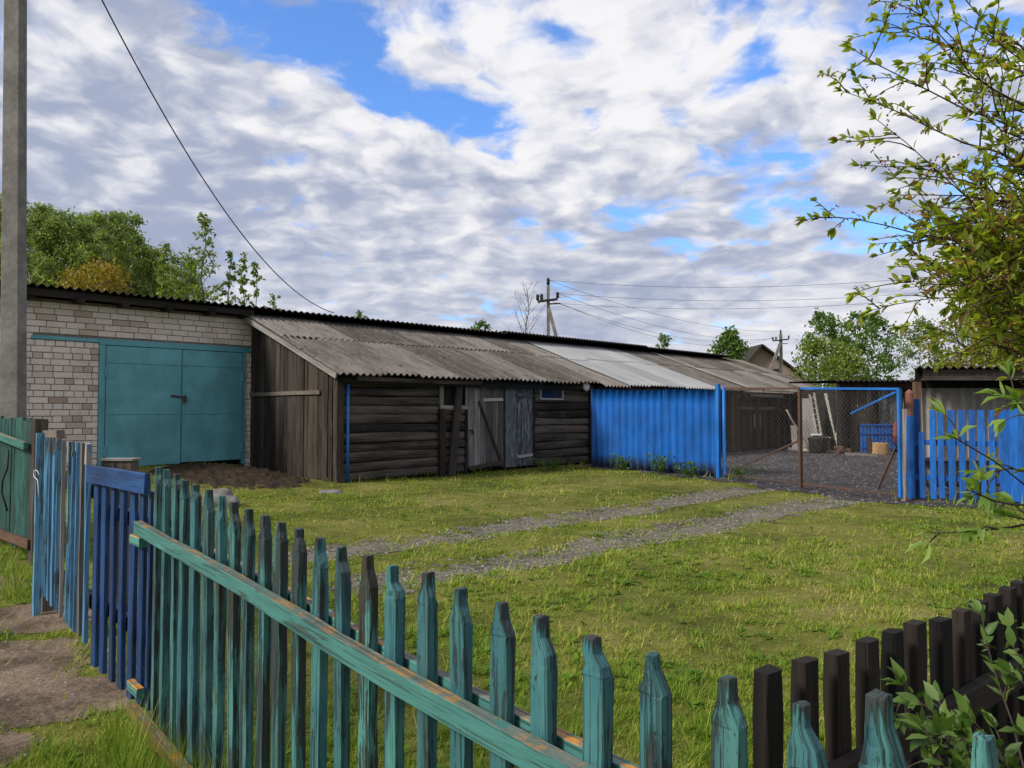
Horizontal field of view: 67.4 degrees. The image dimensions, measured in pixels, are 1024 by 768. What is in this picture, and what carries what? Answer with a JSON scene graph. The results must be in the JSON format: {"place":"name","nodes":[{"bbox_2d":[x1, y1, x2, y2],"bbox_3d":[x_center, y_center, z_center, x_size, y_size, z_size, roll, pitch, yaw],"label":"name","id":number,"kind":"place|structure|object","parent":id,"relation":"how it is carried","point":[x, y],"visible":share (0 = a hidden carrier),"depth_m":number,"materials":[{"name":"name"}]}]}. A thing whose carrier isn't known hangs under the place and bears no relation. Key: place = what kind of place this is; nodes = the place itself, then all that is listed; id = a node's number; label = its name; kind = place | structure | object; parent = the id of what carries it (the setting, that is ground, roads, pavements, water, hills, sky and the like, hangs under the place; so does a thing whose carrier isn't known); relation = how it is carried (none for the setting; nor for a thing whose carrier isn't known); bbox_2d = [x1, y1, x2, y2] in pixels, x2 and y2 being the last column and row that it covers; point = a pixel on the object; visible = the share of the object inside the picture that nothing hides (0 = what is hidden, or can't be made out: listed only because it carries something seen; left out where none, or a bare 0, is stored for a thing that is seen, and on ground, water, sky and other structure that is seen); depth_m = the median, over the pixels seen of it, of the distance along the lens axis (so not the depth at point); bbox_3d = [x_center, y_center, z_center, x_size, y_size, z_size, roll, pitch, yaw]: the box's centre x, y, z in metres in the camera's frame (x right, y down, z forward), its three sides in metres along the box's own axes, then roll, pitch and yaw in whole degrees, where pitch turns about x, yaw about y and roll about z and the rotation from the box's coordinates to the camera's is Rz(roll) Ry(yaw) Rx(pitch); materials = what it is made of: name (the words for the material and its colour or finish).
{"place":"outdoors","nodes":[
{"label":"outdoors","id":0,"kind":"place"},
{"bbox_2d":[0,576,135,767],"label":"dirt path","id":1,"kind":"structure","parent":0,"point":[36,676],"depth_m":4.21,"materials":[{"name":"soil"}]},
{"bbox_2d":[0,487,885,754],"bbox_3d":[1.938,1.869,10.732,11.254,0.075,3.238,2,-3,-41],"label":"gravel track","id":2,"kind":"structure","parent":0,"point":[582,542],"depth_m":9.52,"materials":[{"name":"grey gravel"}]},
{"bbox_2d":[0,449,1023,767],"bbox_3d":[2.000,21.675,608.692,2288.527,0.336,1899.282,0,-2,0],"label":"ground","id":3,"kind":"structure","parent":0,"point":[704,623],"depth_m":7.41,"materials":[{"name":"green plant"}]},
{"bbox_2d":[0,0,26,420],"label":"utility pole","id":4,"kind":"object","parent":3,"relation":"on","point":[13,363],"visible":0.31,"depth_m":9.21,"materials":[{"name":"concrete"}]},
{"bbox_2d":[101,0,333,312],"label":"service cable","id":5,"kind":"object","parent":4,"relation":"attached to","point":[189,156],"visible":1,"depth_m":13.06,"materials":[{"name":"rubber"}]},
{"bbox_2d":[0,209,29,279],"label":"forest tree","id":6,"kind":"object","parent":3,"relation":"on","point":[0,236],"visible":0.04,"depth_m":66.61,"materials":[{"name":"green plant"}]},
{"bbox_2d":[0,416,47,565],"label":"board fence","id":7,"kind":"object","parent":3,"relation":"on","point":[17,462],"visible":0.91,"depth_m":7.75,"materials":[{"name":"teal wood"}]},
{"bbox_2d":[0,193,56,279],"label":"forest tree","id":8,"kind":"object","parent":3,"relation":"on","point":[27,218],"visible":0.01,"depth_m":74.30,"materials":[{"name":"green plant"}]},
{"bbox_2d":[0,199,62,286],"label":"birch tree","id":9,"kind":"object","parent":3,"relation":"on","point":[37,208],"visible":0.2,"depth_m":63.55,"materials":[{"name":"green plant"}]},
{"bbox_2d":[32,430,64,615],"bbox_3d":[-3.340,1.056,5.519,0.160,1.460,0.626,1,-2,-33],"label":"gate post","id":10,"kind":"object","parent":3,"relation":"on","point":[40,604],"visible":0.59,"depth_m":5.57,"materials":[{"name":"blue wood"}]},
{"bbox_2d":[33,437,93,643],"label":"wicket gate","id":11,"kind":"structure","parent":10,"relation":"attached to","point":[72,578],"depth_m":4.79,"materials":[{"name":"blue paint"},{"name":"wood"}]},
{"bbox_2d":[27,204,90,285],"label":"forest tree","id":12,"kind":"object","parent":3,"relation":"on","point":[68,216],"visible":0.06,"depth_m":69.92,"materials":[{"name":"green plant"}]},
{"bbox_2d":[27,212,96,289],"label":"forest tree","id":13,"kind":"object","parent":3,"relation":"on","point":[60,240],"visible":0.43,"depth_m":62.90,"materials":[{"name":"green plant"}]},
{"bbox_2d":[45,212,102,279],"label":"birch tree","id":14,"kind":"object","parent":3,"relation":"on","point":[80,215],"visible":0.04,"depth_m":80.44,"materials":[{"name":"green plant"}]},
{"bbox_2d":[56,267,97,290],"bbox_3d":[-15.807,-0.911,28.246,2.806,6.735,2.655,-2,-3,45],"label":"ochre bush","id":15,"kind":"object","parent":3,"relation":"on","point":[84,284],"visible":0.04,"depth_m":28.01,"materials":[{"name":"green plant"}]},
{"bbox_2d":[74,218,113,287],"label":"forest tree","id":16,"kind":"object","parent":3,"relation":"on","point":[85,229],"visible":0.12,"depth_m":71.99,"materials":[{"name":"green plant"}]},
{"bbox_2d":[50,253,142,294],"bbox_3d":[-14.676,-1.111,27.143,4.055,7.073,4.502,0,-2,0],"label":"ochre bush","id":17,"kind":"object","parent":3,"relation":"on","point":[107,276],"visible":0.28,"depth_m":26.77,"materials":[{"name":"yellow plant"}]},
{"bbox_2d":[81,210,115,277],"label":"forest tree","id":18,"kind":"object","parent":3,"relation":"on","point":[98,226],"visible":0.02,"depth_m":89.58,"materials":[{"name":"green plant"}]},
{"bbox_2d":[74,210,141,294],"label":"birch tree","id":19,"kind":"object","parent":3,"relation":"on","point":[114,226],"visible":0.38,"depth_m":63.50,"materials":[{"name":"green plant"}]},
{"bbox_2d":[98,458,141,611],"bbox_3d":[-2.901,1.169,5.665,0.253,1.243,0.142,0,-2,0],"label":"plank post","id":20,"kind":"object","parent":3,"relation":"on","point":[131,464],"visible":0.25,"depth_m":5.62,"materials":[{"name":"wood"}]},
{"bbox_2d":[100,209,160,294],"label":"birch tree","id":21,"kind":"object","parent":3,"relation":"on","point":[135,222],"visible":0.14,"depth_m":67.16,"materials":[{"name":"green plant"}]},
{"bbox_2d":[104,229,167,295],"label":"forest tree","id":22,"kind":"object","parent":3,"relation":"on","point":[139,230],"visible":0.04,"depth_m":75.22,"materials":[{"name":"green plant"}]},
{"bbox_2d":[123,245,177,297],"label":"birch tree","id":23,"kind":"object","parent":3,"relation":"on","point":[143,284],"visible":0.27,"depth_m":66.70,"materials":[{"name":"green plant"}]},
{"bbox_2d":[140,265,184,299],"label":"forest tree","id":24,"kind":"object","parent":3,"relation":"on","point":[149,287],"visible":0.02,"depth_m":69.53,"materials":[{"name":"green plant"}]},
{"bbox_2d":[152,241,175,298],"bbox_3d":[-13.517,-1.583,30.039,1.696,8.172,1.483,-1,-2,20],"label":"poplar sapling","id":25,"kind":"object","parent":3,"relation":"on","point":[163,283],"visible":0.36,"depth_m":30.16,"materials":[{"name":"green plant"}]},
{"bbox_2d":[150,251,202,298],"bbox_3d":[-13.984,-1.485,31.927,3.200,8.115,3.359,1,-2,-33],"label":"young tree","id":26,"kind":"object","parent":3,"relation":"on","point":[176,273],"visible":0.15,"depth_m":31.87,"materials":[{"name":"green plant"}]},
{"bbox_2d":[178,269,209,298],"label":"birch tree","id":27,"kind":"object","parent":3,"relation":"on","point":[184,275],"visible":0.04,"depth_m":76.26,"materials":[{"name":"green plant"}]},
{"bbox_2d":[167,252,224,302],"bbox_3d":[-13.010,-1.429,31.238,2.558,7.961,2.518,0,-2,0],"label":"young tree","id":28,"kind":"object","parent":3,"relation":"on","point":[187,258],"visible":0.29,"depth_m":31.29,"materials":[{"name":"green plant"}]},
{"bbox_2d":[182,212,232,303],"bbox_3d":[-9.937,-1.612,25.038,1.559,7.922,1.775,0,-2,0],"label":"sparse tree","id":29,"kind":"object","parent":3,"relation":"on","point":[205,222],"visible":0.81,"depth_m":24.80,"materials":[{"name":"green plant"}]},
{"bbox_2d":[202,488,232,506],"bbox_3d":[-4.574,1.772,11.936,0.532,0.316,0.380,0,-2,0],"label":"boulder","id":30,"kind":"object","parent":3,"relation":"on","point":[221,492],"visible":0.29,"depth_m":11.86,"materials":[{"name":"stone"}]},
{"bbox_2d":[219,250,240,352],"bbox_3d":[-9.204,-1.030,25.209,0.824,6.759,0.667,1,-2,-16],"label":"sparse tree","id":31,"kind":"object","parent":3,"relation":"on","point":[230,277],"visible":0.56,"depth_m":25.26,"materials":[{"name":"green plant"}]},
{"bbox_2d":[147,462,313,489],"bbox_3d":[-5.721,1.841,15.604,4.600,0.404,3.000,-2,-3,44],"label":"soil heap","id":32,"kind":"object","parent":3,"relation":"on","point":[214,475],"visible":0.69,"depth_m":15.05,"materials":[{"name":"brown soil"}]},
{"bbox_2d":[225,495,240,507],"bbox_3d":[-4.286,1.793,11.732,0.276,0.186,0.234,0,-2,0],"label":"boulder","id":33,"kind":"object","parent":3,"relation":"on","point":[229,499],"visible":0.48,"depth_m":11.64,"materials":[{"name":"stone"}]},
{"bbox_2d":[234,252,252,305],"bbox_3d":[-9.134,-1.090,26.276,1.105,6.931,0.960,-1,-2,28],"label":"sparse tree","id":34,"kind":"object","parent":3,"relation":"on","point":[243,280],"visible":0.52,"depth_m":26.23,"materials":[{"name":"green plant"}]},
{"bbox_2d":[247,261,266,307],"bbox_3d":[-8.679,-0.929,26.180,0.801,6.607,0.668,1,-2,-23],"label":"sparse tree","id":35,"kind":"object","parent":3,"relation":"on","point":[253,282],"visible":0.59,"depth_m":26.22,"materials":[{"name":"green plant"}]},
{"bbox_2d":[267,293,281,309],"bbox_3d":[-8.734,-0.444,28.017,0.585,5.764,0.742,1,-2,-23],"label":"tree","id":36,"kind":"object","parent":3,"relation":"on","point":[273,303],"visible":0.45,"depth_m":28.12,"materials":[{"name":"green plant"}]},
{"bbox_2d":[318,489,342,493],"bbox_3d":[-3.321,1.969,13.991,0.479,0.083,0.394,0,-2,0],"label":"flat stone","id":37,"kind":"object","parent":3,"relation":"on","point":[333,491],"visible":0.66,"depth_m":13.91,"materials":[{"name":"grey stone"}]},
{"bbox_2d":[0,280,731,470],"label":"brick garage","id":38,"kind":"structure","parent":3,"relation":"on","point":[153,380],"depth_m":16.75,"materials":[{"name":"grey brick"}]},
{"bbox_2d":[102,345,181,465],"bbox_3d":[-7.997,0.488,16.650,0.080,2.567,1.633,-2,-3,43],"label":"door leaf","id":39,"kind":"structure","parent":38,"relation":"in","point":[143,420],"depth_m":16.64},
{"bbox_2d":[180,350,244,461],"bbox_3d":[-6.883,0.509,17.768,0.081,2.534,1.500,-2,-3,44],"label":"door leaf","id":40,"kind":"structure","parent":38,"relation":"in","point":[211,415],"depth_m":17.72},
{"bbox_2d":[243,313,599,482],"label":"log shed","id":41,"kind":"structure","parent":3,"relation":"on","point":[314,416],"depth_m":17.64,"materials":[{"name":"brown wood"}]},
{"bbox_2d":[439,386,467,409],"bbox_3d":[-1.373,0.316,17.741,0.146,0.550,0.848,-2,-3,44],"label":"window","id":42,"kind":"structure","parent":41,"relation":"in","point":[446,393],"depth_m":17.72,"materials":[{"name":"grey wood"}]},
{"bbox_2d":[467,387,503,470],"bbox_3d":[-0.605,1.058,18.432,0.101,1.972,1.170,-2,-3,44],"label":"door","id":43,"kind":"structure","parent":41,"relation":"in","point":[485,405],"depth_m":18.41,"materials":[{"name":"grey wood"}]},
{"bbox_2d":[505,388,536,466],"bbox_3d":[0.221,1.063,19.310,0.084,2.004,1.089,-2,-3,44],"label":"door","id":44,"kind":"structure","parent":41,"relation":"in","point":[518,401],"depth_m":19.25,"materials":[{"name":"grey wood"}]},
{"bbox_2d":[540,383,563,399],"bbox_3d":[1.043,0.202,20.174,0.039,0.420,0.911,-2,-3,44],"label":"window","id":45,"kind":"structure","parent":41,"relation":"in","point":[546,394],"depth_m":20.18,"materials":[{"name":"grey wood"}]},
{"bbox_2d":[470,319,496,330],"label":"tree","id":46,"kind":"object","parent":3,"relation":"on","point":[478,325],"visible":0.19,"depth_m":50.22,"materials":[{"name":"green plant"}]},
{"bbox_2d":[502,281,552,333],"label":"bare tree","id":47,"kind":"object","parent":3,"relation":"on","point":[528,310],"visible":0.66,"depth_m":40.15,"materials":[{"name":"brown plant"}]},
{"bbox_2d":[536,278,559,335],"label":"utility pole","id":48,"kind":"object","parent":3,"relation":"on","point":[549,316],"visible":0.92,"depth_m":44.93,"materials":[{"name":"concrete"}]},
{"bbox_2d":[562,304,763,345],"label":"power line","id":49,"kind":"object","parent":48,"relation":"attached to","point":[646,334],"visible":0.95,"depth_m":54.71,"materials":[{"name":"metal"}]},
{"bbox_2d":[560,299,919,308],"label":"power line","id":50,"kind":"object","parent":48,"relation":"attached to","point":[737,308],"visible":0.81,"depth_m":41.88,"materials":[{"name":"metal"}]},
{"bbox_2d":[550,275,944,286],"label":"power line","id":51,"kind":"object","parent":48,"relation":"attached to","point":[767,286],"visible":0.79,"depth_m":41.37,"materials":[{"name":"metal"}]},
{"bbox_2d":[559,290,944,300],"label":"power line","id":52,"kind":"object","parent":48,"relation":"attached to","point":[756,300],"visible":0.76,"depth_m":42.48,"materials":[{"name":"metal"}]},
{"bbox_2d":[531,457,565,470],"bbox_3d":[0.903,1.972,18.904,0.868,0.349,0.552,0,-2,0],"label":"weed clump","id":53,"kind":"object","parent":3,"relation":"on","point":[554,466],"visible":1,"depth_m":18.95,"materials":[{"name":"green plant"}]},
{"bbox_2d":[127,466,999,767],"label":"picket fence","id":54,"kind":"object","parent":3,"relation":"on","point":[193,614],"visible":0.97,"depth_m":2.13,"materials":[{"name":"teal paint"}]},
{"bbox_2d":[86,465,153,710],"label":"slatted gate","id":55,"kind":"structure","parent":54,"relation":"attached to","point":[135,621],"depth_m":3.85,"materials":[{"name":"blue paint"}]},
{"bbox_2d":[607,452,631,469],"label":"weed clump","id":56,"kind":"object","parent":3,"relation":"on","point":[621,461],"visible":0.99,"depth_m":19.23,"materials":[{"name":"green plant"}]},
{"bbox_2d":[496,337,748,451],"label":"plank shed","id":57,"kind":"structure","parent":3,"relation":"on","point":[615,368],"depth_m":25.20,"materials":[{"name":"metal"}]},
{"bbox_2d":[591,384,725,477],"bbox_3d":[3.451,1.143,18.643,0.183,2.197,4.283,1,-2,-37],"label":"sheet fence","id":58,"kind":"object","parent":3,"relation":"on","point":[679,425],"visible":0.94,"depth_m":18.44,"materials":[{"name":"blue metal"}]},
{"bbox_2d":[655,332,671,348],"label":"tree","id":59,"kind":"object","parent":3,"relation":"on","point":[664,344],"visible":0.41,"depth_m":60.36,"materials":[{"name":"green plant"}]},
{"bbox_2d":[706,325,751,396],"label":"round tree","id":60,"kind":"object","parent":3,"relation":"on","point":[724,344],"visible":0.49,"depth_m":74.22,"materials":[{"name":"green plant"}]},
{"bbox_2d":[648,351,835,451],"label":"barn shed","id":61,"kind":"structure","parent":3,"relation":"on","point":[741,373],"depth_m":29.53,"materials":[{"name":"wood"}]},
{"bbox_2d":[735,397,755,449],"bbox_3d":[8.469,1.411,27.791,0.074,1.880,1.449,-2,-3,44],"label":"door","id":62,"kind":"structure","parent":61,"relation":"in","point":[750,444],"depth_m":27.75,"materials":[{"name":"brown wood"}]},
{"bbox_2d":[757,397,775,447],"bbox_3d":[9.634,1.452,28.992,0.074,1.876,1.512,-2,-3,44],"label":"door","id":63,"kind":"structure","parent":61,"relation":"in","point":[771,400],"depth_m":28.95,"materials":[{"name":"brown wood"}]},
{"bbox_2d":[730,344,813,393],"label":"brick house","id":64,"kind":"structure","parent":3,"relation":"on","point":[761,355],"depth_m":90.12,"materials":[{"name":"brick"}]},
{"bbox_2d":[762,330,789,392],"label":"utility pole","id":65,"kind":"object","parent":3,"relation":"on","point":[779,350],"visible":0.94,"depth_m":84.95,"materials":[{"name":"concrete"}]},
{"bbox_2d":[560,294,786,339],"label":"power line","id":66,"kind":"object","parent":65,"relation":"attached to","point":[671,329],"visible":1,"depth_m":57.90,"materials":[{"name":"metal"}]},
{"bbox_2d":[581,445,1020,506],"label":"gravel yard","id":67,"kind":"structure","parent":3,"relation":"on","point":[838,494],"depth_m":17.08,"materials":[{"name":"grey gravel"}]},
{"bbox_2d":[645,452,670,472],"bbox_3d":[3.413,1.852,18.125,0.446,0.533,0.647,1,-2,-22],"label":"weed clump","id":68,"kind":"object","parent":67,"relation":"on","point":[662,466],"visible":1,"depth_m":18.05,"materials":[{"name":"green plant"}]},
{"bbox_2d":[672,460,704,476],"bbox_3d":[4.091,1.935,17.405,0.969,0.391,0.498,0,-2,0],"label":"weed clump","id":69,"kind":"object","parent":67,"relation":"on","point":[685,471],"visible":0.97,"depth_m":17.34,"materials":[{"name":"green plant"}]},
{"bbox_2d":[731,465,766,480],"bbox_3d":[5.001,1.866,16.270,0.823,0.390,0.516,0,-2,0],"label":"weed clump","id":70,"kind":"object","parent":67,"relation":"on","point":[736,471],"visible":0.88,"depth_m":16.26,"materials":[{"name":"green plant"}]},
{"bbox_2d":[790,425,797,449],"bbox_3d":[9.868,1.870,26.834,0.213,0.854,0.368,0,-2,10],"label":"leaning plank","id":71,"kind":"object","parent":67,"relation":"on","point":[795,446],"visible":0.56,"depth_m":26.83,"materials":[{"name":"grey wood"}]},
{"bbox_2d":[786,409,810,452],"bbox_3d":[9.855,1.621,26.391,0.884,1.508,0.059,0,-2,0],"label":"bent pole","id":72,"kind":"object","parent":67,"relation":"on","point":[797,429],"visible":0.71,"depth_m":26.38,"materials":[{"name":"grey wood"}]},
{"bbox_2d":[802,398,815,447],"bbox_3d":[10.425,1.376,27.101,0.561,1.753,0.630,0,-2,0],"label":"old door panel","id":73,"kind":"structure","parent":67,"relation":"on","point":[806,429],"depth_m":27.11,"materials":[{"name":"grey wood"}]},
{"bbox_2d":[809,393,821,436],"bbox_3d":[10.735,1.214,27.105,0.220,1.841,0.844,0,-2,2],"label":"ladder","id":74,"kind":"object","parent":67,"relation":"on","point":[818,419],"visible":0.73,"depth_m":27.11,"materials":[{"name":"grey wood"}]},
{"bbox_2d":[808,437,828,453],"bbox_3d":[10.447,2.098,26.196,0.697,0.550,0.697,0,-2,0],"label":"cauldron","id":75,"kind":"object","parent":67,"relation":"on","point":[814,444],"visible":0.84,"depth_m":25.96,"materials":[{"name":"black metal"}]},
{"bbox_2d":[824,393,836,443],"bbox_3d":[11.376,1.357,27.246,0.120,2.073,0.950,0,-2,-7],"label":"leaning board","id":76,"kind":"object","parent":67,"relation":"on","point":[828,406],"visible":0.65,"depth_m":27.39,"materials":[{"name":"white wood"}]},
{"bbox_2d":[789,380,914,452],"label":"workshop","id":77,"kind":"structure","parent":67,"relation":"on","point":[904,386],"depth_m":26.95,"materials":[{"name":"grey wood"}]},
{"bbox_2d":[844,452,878,455],"bbox_3d":[11.215,2.270,24.655,0.060,0.110,1.074,2,-3,-42],"label":"ground plank","id":78,"kind":"object","parent":67,"relation":"on","point":[862,454],"visible":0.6,"depth_m":24.60,"materials":[{"name":"grey wood"}]},
{"bbox_2d":[860,423,895,451],"bbox_3d":[12.613,1.853,26.482,1.214,1.004,0.058,0,-2,0],"label":"fence","id":79,"kind":"object","parent":67,"relation":"on","point":[874,433],"visible":0.59,"depth_m":26.49,"materials":[{"name":"blue paint"}]},
{"bbox_2d":[893,422,896,443],"bbox_3d":[13.209,1.676,26.379,0.255,0.778,0.171,1,-2,-21],"label":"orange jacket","id":80,"kind":"object","parent":79,"relation":"hanging from","point":[894,433],"visible":0.53,"depth_m":26.33,"materials":[{"name":"fabric"}]},
{"bbox_2d":[872,442,889,454],"bbox_3d":[12.158,2.134,25.324,0.540,0.400,0.540,0,-2,0],"label":"chopping block","id":81,"kind":"object","parent":67,"relation":"on","point":[884,450],"depth_m":25.12,"materials":[{"name":"brown wood"}]},
{"bbox_2d":[901,409,906,500],"bbox_3d":[6.437,1.215,12.620,0.112,1.615,0.068,-1,-2,22],"label":"pole","id":82,"kind":"object","parent":67,"relation":"on","point":[904,415],"visible":0.89,"depth_m":12.60,"materials":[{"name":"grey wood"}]},
{"bbox_2d":[724,387,902,497],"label":"gate","id":83,"kind":"structure","parent":82,"relation":"attached to","point":[799,441],"depth_m":14.23,"materials":[{"name":"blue metal"}]},
{"bbox_2d":[905,389,913,498],"bbox_3d":[6.705,1.061,12.931,0.132,1.940,0.132,0,-2,0],"label":"pipe post","id":84,"kind":"object","parent":67,"relation":"on","point":[909,400],"visible":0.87,"depth_m":12.90,"materials":[{"name":"red metal"}]},
{"bbox_2d":[914,399,919,497],"bbox_3d":[6.875,1.095,13.026,0.105,1.683,0.045,-1,-2,24],"label":"blue post","id":85,"kind":"object","parent":67,"relation":"on","point":[917,424],"visible":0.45,"depth_m":13.01,"materials":[{"name":"paint"}]},
{"bbox_2d":[901,282,1023,367],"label":"willow tree","id":86,"kind":"object","parent":67,"relation":"on","point":[957,363],"visible":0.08,"depth_m":21.29,"materials":[{"name":"green plant"}]},
{"bbox_2d":[906,409,1023,502],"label":"slat fence","id":87,"kind":"object","parent":67,"relation":"on","point":[1010,443],"visible":0.79,"depth_m":12.46,"materials":[{"name":"blue paint"}]},
{"bbox_2d":[911,366,1023,485],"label":"corrugated shed","id":88,"kind":"structure","parent":67,"relation":"on","point":[954,388],"depth_m":14.98,"materials":[{"name":"metal"}]},
{"bbox_2d":[967,284,1022,367],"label":"willow tree","id":89,"kind":"object","parent":67,"relation":"on","point":[1005,351],"visible":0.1,"depth_m":20.83,"materials":[{"name":"green plant"}]},
{"bbox_2d":[787,307,861,401],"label":"grove tree","id":90,"kind":"object","parent":3,"relation":"on","point":[828,320],"visible":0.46,"depth_m":50.08,"materials":[{"name":"green plant"}]},
{"bbox_2d":[791,334,871,404],"bbox_3d":[16.548,0.074,39.903,4.596,5.543,4.319,0,-2,0],"label":"bush","id":91,"kind":"object","parent":3,"relation":"on","point":[818,344],"visible":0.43,"depth_m":39.67,"materials":[{"name":"green plant"}]},
{"bbox_2d":[815,348,876,408],"bbox_3d":[16.677,0.413,37.850,3.335,4.720,3.213,0,-2,0],"label":"bush","id":92,"kind":"object","parent":3,"relation":"on","point":[850,365],"visible":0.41,"depth_m":37.88,"materials":[{"name":"green plant"}]},
{"bbox_2d":[836,310,885,398],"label":"grove tree","id":93,"kind":"object","parent":3,"relation":"on","point":[854,314],"visible":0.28,"depth_m":53.97,"materials":[{"name":"green plant"}]},
{"bbox_2d":[855,310,908,379],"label":"grove tree","id":94,"kind":"object","parent":3,"relation":"on","point":[875,324],"visible":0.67,"depth_m":51.60,"materials":[{"name":"green plant"}]},
{"bbox_2d":[752,576,1023,767],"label":"dark fence","id":95,"kind":"object","parent":3,"relation":"on","point":[957,663],"visible":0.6,"depth_m":2.11,"materials":[{"name":"brown wood"}]},
{"bbox_2d":[794,0,1023,415],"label":"cherry tree","id":96,"kind":"object","parent":3,"relation":"on","point":[981,264],"visible":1,"depth_m":2.61,"materials":[{"name":"green plant"}]},
{"bbox_2d":[888,315,951,379],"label":"pale tree","id":97,"kind":"object","parent":3,"relation":"on","point":[909,352],"visible":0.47,"depth_m":62.13,"materials":[{"name":"green plant"}]},
{"bbox_2d":[880,597,1023,767],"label":"leafy shrub","id":98,"kind":"object","parent":3,"relation":"on","point":[946,722],"visible":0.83,"depth_m":1.47,"materials":[{"name":"green plant"}]},
{"bbox_2d":[905,353,1023,564],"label":"sprig shrub","id":99,"kind":"object","parent":3,"relation":"on","point":[986,499],"visible":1,"depth_m":1.39,"materials":[{"name":"green plant"}]},
{"bbox_2d":[0,0,1023,406],"label":"sky","id":100,"kind":"structure","parent":0,"point":[415,161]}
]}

